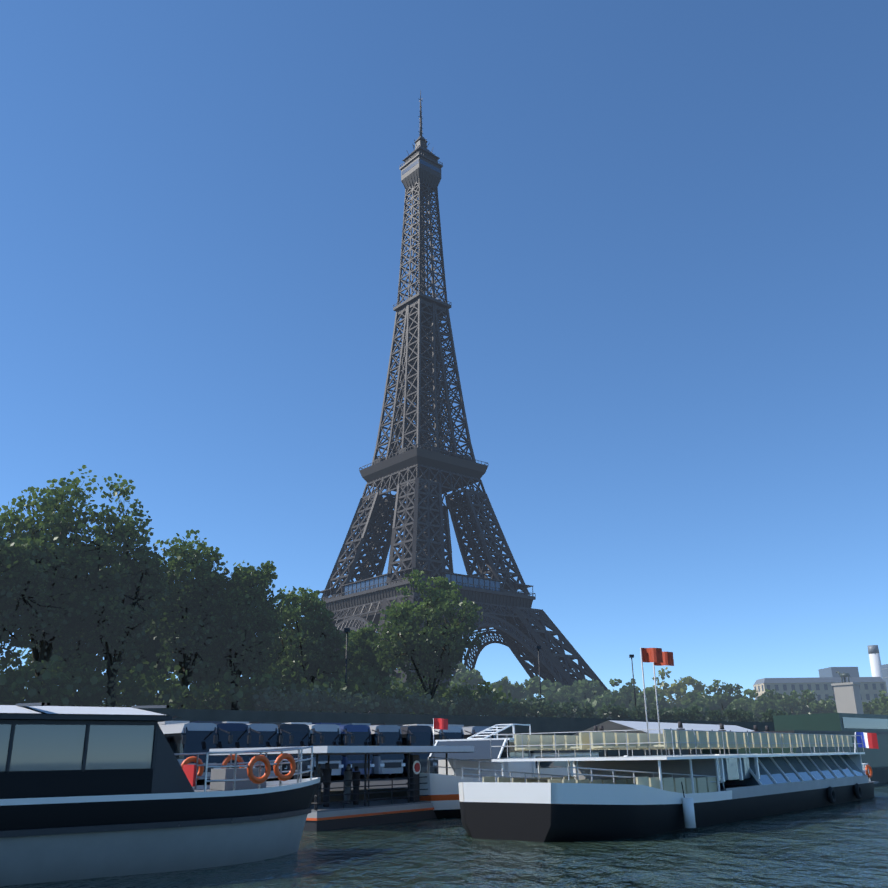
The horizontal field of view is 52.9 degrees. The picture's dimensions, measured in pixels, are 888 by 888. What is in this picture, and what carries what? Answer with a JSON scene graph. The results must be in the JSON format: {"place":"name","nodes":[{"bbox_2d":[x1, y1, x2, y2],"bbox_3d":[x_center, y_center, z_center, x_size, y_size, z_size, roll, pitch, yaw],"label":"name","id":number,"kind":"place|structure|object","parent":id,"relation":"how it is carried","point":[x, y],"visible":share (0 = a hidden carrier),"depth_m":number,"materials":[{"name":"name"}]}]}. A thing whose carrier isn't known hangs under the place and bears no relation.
{"place":"outdoors","nodes":[
{"label":"outdoors","id":0,"kind":"place"},
{"bbox_2d":[332,723,415,778],"bbox_3d":[-7.460,23.174,67.388,3.330,3.878,12.560,16,-25,-39],"label":"coach","id":1,"kind":"object","parent":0,"point":[386,765],"visible":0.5,"depth_m":63.47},
{"bbox_2d":[320,90,535,610],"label":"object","id":2,"kind":"object","parent":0,"point":[458,579],"visible":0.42,"depth_m":364.92,"materials":[{"name":"metal"}]},
{"bbox_2d":[321,136,535,631],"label":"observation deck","id":3,"kind":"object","parent":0,"point":[412,457],"visible":0.48,"depth_m":381.08,"materials":[{"name":"metal"}]},
{"bbox_2d":[0,783,887,887],"bbox_3d":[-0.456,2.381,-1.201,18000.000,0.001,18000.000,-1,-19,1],"label":"water","id":4,"kind":"structure","parent":0,"point":[842,845],"depth_m":23.66,"materials":[{"name":"blue liquid"}]},
{"bbox_2d":[0,703,319,885],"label":"boat","id":5,"kind":"object","parent":4,"relation":"on","point":[92,792],"visible":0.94,"depth_m":22.09,"materials":[{"name":"white paint"}]},
{"bbox_2d":[209,746,473,830],"bbox_3d":[-4.273,15.473,40.107,6.700,3.510,10.598,-14,-23,32],"label":"pontoon","id":6,"kind":"object","parent":4,"relation":"on","point":[346,812],"visible":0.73,"depth_m":38.00,"materials":[{"name":"grey paint"}]},
{"bbox_2d":[406,718,601,817],"bbox_3d":[3.413,17.443,48.043,4.800,4.808,17.000,-12,-22,30],"label":"boat","id":7,"kind":"object","parent":4,"relation":"on","point":[442,791],"visible":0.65,"depth_m":44.72,"materials":[{"name":"white metal"}]},
{"bbox_2d":[458,648,878,841],"bbox_3d":[12.863,14.508,43.703,7.840,7.700,35.028,-15,-24,35],"label":"river boat","id":8,"kind":"object","parent":4,"relation":"on","point":[609,798],"visible":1,"depth_m":35.30,"materials":[{"name":"white paint"}]},
{"bbox_2d":[574,713,887,767],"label":"boats","id":9,"kind":"object","parent":4,"relation":"on","point":[839,723],"visible":0.35,"depth_m":76.72,"materials":[{"name":"grey paint"}]},
{"bbox_2d":[0,0,887,715],"label":"sky","id":10,"kind":"structure","parent":0,"point":[664,223],"materials":[{"name":"blue"}]},
{"bbox_2d":[20,706,887,801],"bbox_3d":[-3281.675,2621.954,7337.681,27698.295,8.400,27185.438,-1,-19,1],"label":"quay","id":11,"kind":"structure","parent":0,"point":[549,725],"depth_m":79.99,"materials":[{"name":"stone"}]},
{"bbox_2d":[0,501,89,658],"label":"tree","id":12,"kind":"object","parent":11,"relation":"on","point":[21,567],"visible":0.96,"depth_m":66.37,"materials":[{"name":"green plant"}]},
{"bbox_2d":[0,465,110,693],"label":"tree","id":13,"kind":"object","parent":11,"relation":"on","point":[53,521],"visible":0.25,"depth_m":71.11,"materials":[{"name":"green plant"}]},
{"bbox_2d":[28,611,109,690],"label":"tree","id":14,"kind":"object","parent":11,"relation":"on","point":[73,650],"visible":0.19,"depth_m":85.00,"materials":[{"name":"green plant"}]},
{"bbox_2d":[48,473,179,706],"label":"tree","id":15,"kind":"object","parent":11,"relation":"on","point":[118,580],"visible":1,"depth_m":71.02,"materials":[{"name":"green plant"}]},
{"bbox_2d":[98,592,176,688],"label":"tree","id":16,"kind":"object","parent":11,"relation":"on","point":[150,645],"visible":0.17,"depth_m":87.39,"materials":[{"name":"green plant"}]},
{"bbox_2d":[145,529,233,708],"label":"tree","id":17,"kind":"object","parent":11,"relation":"on","point":[186,632],"visible":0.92,"depth_m":77.02,"materials":[{"name":"green plant"}]},
{"bbox_2d":[158,721,232,784],"bbox_3d":[-18.512,20.194,58.384,3.330,3.878,12.560,16,-25,-39],"label":"coach","id":18,"kind":"object","parent":11,"relation":"on","point":[188,737],"visible":0.17,"depth_m":54.73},
{"bbox_2d":[187,647,232,699],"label":"tree","id":19,"kind":"object","parent":11,"relation":"on","point":[200,678],"visible":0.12,"depth_m":90.12,"materials":[{"name":"green plant"}]},
{"bbox_2d":[190,721,262,784],"bbox_3d":[-16.683,20.687,59.874,3.330,3.878,12.560,14,-24,-37],"label":"coach","id":20,"kind":"object","parent":11,"relation":"on","point":[238,732],"visible":0.21,"depth_m":56.24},
{"bbox_2d":[211,560,287,709],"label":"tree","id":21,"kind":"object","parent":11,"relation":"on","point":[247,642],"visible":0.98,"depth_m":78.04,"materials":[{"name":"green plant"}]},
{"bbox_2d":[222,721,293,776],"bbox_3d":[-15.237,21.077,61.051,3.330,3.878,12.560,16,-25,-40],"label":"coach","id":22,"kind":"object","parent":11,"relation":"on","point":[269,733],"visible":0.1,"depth_m":57.62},
{"bbox_2d":[0,641,518,715],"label":"understorey","id":23,"kind":"object","parent":11,"relation":"on","point":[129,690],"visible":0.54,"depth_m":73.19,"materials":[{"name":"green plant"}]},
{"bbox_2d":[248,628,297,691],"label":"tree","id":24,"kind":"object","parent":11,"relation":"on","point":[280,661],"depth_m":99.06,"materials":[{"name":"green plant"}]},
{"bbox_2d":[249,722,323,780],"bbox_3d":[-13.238,21.616,62.682,3.330,3.878,12.560,15,-25,-37],"label":"coach","id":25,"kind":"object","parent":11,"relation":"on","point":[301,733],"visible":0.15,"depth_m":59.03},
{"bbox_2d":[263,586,354,689],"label":"tree","id":26,"kind":"object","parent":11,"relation":"on","point":[314,637],"visible":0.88,"depth_m":86.07,"materials":[{"name":"green plant"}]},
{"bbox_2d":[268,722,354,780],"bbox_3d":[-11.360,22.122,64.211,3.330,3.878,12.560,15,-25,-37],"label":"coach","id":27,"kind":"object","parent":11,"relation":"on","point":[331,733],"visible":0.17,"depth_m":60.39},
{"bbox_2d":[272,723,384,779],"bbox_3d":[-9.499,22.625,65.729,3.330,3.878,12.560,15,-25,-39],"label":"coach","id":28,"kind":"object","parent":11,"relation":"on","point":[362,734],"visible":0.21,"depth_m":61.89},
{"bbox_2d":[337,621,397,701],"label":"tree","id":29,"kind":"object","parent":11,"relation":"on","point":[363,654],"visible":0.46,"depth_m":97.72,"materials":[{"name":"green plant"}]},
{"bbox_2d":[339,724,446,777],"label":"coach","id":30,"kind":"object","parent":11,"relation":"on","point":[423,735],"visible":0.19,"depth_m":65.41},
{"bbox_2d":[165,628,635,784],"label":"lamp posts","id":31,"kind":"object","parent":11,"relation":"on","point":[347,630],"visible":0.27,"depth_m":97.63,"materials":[{"name":"metal"}]},
{"bbox_2d":[373,724,476,776],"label":"coach","id":32,"kind":"object","parent":11,"relation":"on","point":[454,732],"visible":0.1,"depth_m":67.84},
{"bbox_2d":[368,570,482,698],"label":"tree","id":33,"kind":"object","parent":11,"relation":"on","point":[429,649],"visible":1,"depth_m":90.56,"materials":[{"name":"green plant"}]},
{"bbox_2d":[240,178,611,712],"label":"tower","id":34,"kind":"structure","parent":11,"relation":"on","point":[424,527],"depth_m":387.35,"materials":[{"name":"metal"}]},
{"bbox_2d":[404,724,507,775],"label":"coach","id":35,"kind":"object","parent":11,"relation":"on","point":[474,729],"visible":0.06,"depth_m":69.75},
{"bbox_2d":[447,663,488,690],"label":"tree","id":36,"kind":"object","parent":11,"relation":"on","point":[461,671],"visible":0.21,"depth_m":125.82,"materials":[{"name":"green plant"}]},
{"bbox_2d":[486,676,526,715],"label":"tree","id":37,"kind":"object","parent":11,"relation":"on","point":[516,691],"visible":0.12,"depth_m":142.84,"materials":[{"name":"green plant"}]},
{"bbox_2d":[252,685,791,721],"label":"bushes","id":38,"kind":"object","parent":11,"relation":"on","point":[348,703],"visible":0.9,"depth_m":89.15,"materials":[{"name":"green plant"}]},
{"bbox_2d":[520,676,561,716],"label":"tree","id":39,"kind":"object","parent":11,"relation":"on","point":[531,688],"visible":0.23,"depth_m":170.35,"materials":[{"name":"green plant"}]},
{"bbox_2d":[544,685,577,717],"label":"tree","id":40,"kind":"object","parent":11,"relation":"on","point":[564,693],"visible":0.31,"depth_m":137.34,"materials":[{"name":"green plant"}]},
{"bbox_2d":[571,679,603,717],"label":"tree","id":41,"kind":"object","parent":11,"relation":"on","point":[584,688],"visible":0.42,"depth_m":190.73,"materials":[{"name":"green plant"}]},
{"bbox_2d":[590,694,625,718],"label":"tree","id":42,"kind":"object","parent":11,"relation":"on","point":[596,703],"visible":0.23,"depth_m":149.58,"materials":[{"name":"green plant"}]},
{"bbox_2d":[603,678,650,714],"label":"tree","id":43,"kind":"object","parent":11,"relation":"on","point":[625,693],"visible":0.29,"depth_m":215.16,"materials":[{"name":"green plant"}]},
{"bbox_2d":[629,687,670,719],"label":"tree","id":44,"kind":"object","parent":11,"relation":"on","point":[650,694],"visible":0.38,"depth_m":167.90,"materials":[{"name":"green plant"}]},
{"bbox_2d":[651,667,705,719],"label":"tree","id":45,"kind":"object","parent":11,"relation":"on","point":[679,689],"visible":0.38,"depth_m":221.60,"materials":[{"name":"green plant"}]},
{"bbox_2d":[680,692,719,720],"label":"tree","id":46,"kind":"object","parent":11,"relation":"on","point":[706,701],"visible":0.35,"depth_m":186.25,"materials":[{"name":"green plant"}]},
{"bbox_2d":[699,679,748,720],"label":"tree","id":47,"kind":"object","parent":11,"relation":"on","point":[725,699],"visible":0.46,"depth_m":252.15,"materials":[{"name":"green plant"}]},
{"bbox_2d":[724,697,754,721],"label":"tree","id":48,"kind":"object","parent":11,"relation":"on","point":[741,702],"visible":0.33,"depth_m":213.72,"materials":[{"name":"green plant"}]},
{"bbox_2d":[747,694,782,721],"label":"tree","id":49,"kind":"object","parent":11,"relation":"on","point":[762,703],"visible":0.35,"depth_m":173.95,"materials":[{"name":"green plant"}]},
{"bbox_2d":[743,689,796,710],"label":"tree","id":50,"kind":"object","parent":11,"relation":"on","point":[775,697],"visible":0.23,"depth_m":283.48,"materials":[{"name":"green plant"}]},
{"bbox_2d":[774,695,811,714],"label":"tree","id":51,"kind":"object","parent":11,"relation":"on","point":[787,702],"visible":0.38,"depth_m":243.97,"materials":[{"name":"green plant"}]},
{"bbox_2d":[783,689,826,713],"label":"tree","id":52,"kind":"object","parent":11,"relation":"on","point":[809,694],"visible":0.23,"depth_m":316.61,"materials":[{"name":"green plant"}]},
{"bbox_2d":[753,645,887,706],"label":"buildings","id":53,"kind":"structure","parent":11,"relation":"on","point":[869,687],"depth_m":526.48,"materials":[{"name":"concrete"}]},
{"bbox_2d":[808,699,836,713],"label":"tree","id":54,"kind":"object","parent":11,"relation":"on","point":[823,706],"visible":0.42,"depth_m":267.41,"materials":[{"name":"green plant"}]},
{"bbox_2d":[831,671,863,713],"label":"pylon statue","id":55,"kind":"object","parent":11,"relation":"on","point":[848,697],"visible":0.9,"depth_m":205.95,"materials":[{"name":"beige stone"}]},
{"bbox_2d":[862,698,884,713],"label":"tree","id":56,"kind":"object","parent":11,"relation":"on","point":[868,708],"visible":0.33,"depth_m":310.59,"materials":[{"name":"green plant"}]},
{"bbox_2d":[872,696,887,714],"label":"tree","id":57,"kind":"object","parent":11,"relation":"on","point":[881,707],"visible":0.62,"depth_m":230.47,"materials":[{"name":"green plant"}]},
{"bbox_2d":[878,690,887,696],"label":"tree","id":58,"kind":"object","parent":11,"relation":"on","point":[882,695],"visible":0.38,"depth_m":390.98,"materials":[{"name":"green plant"}]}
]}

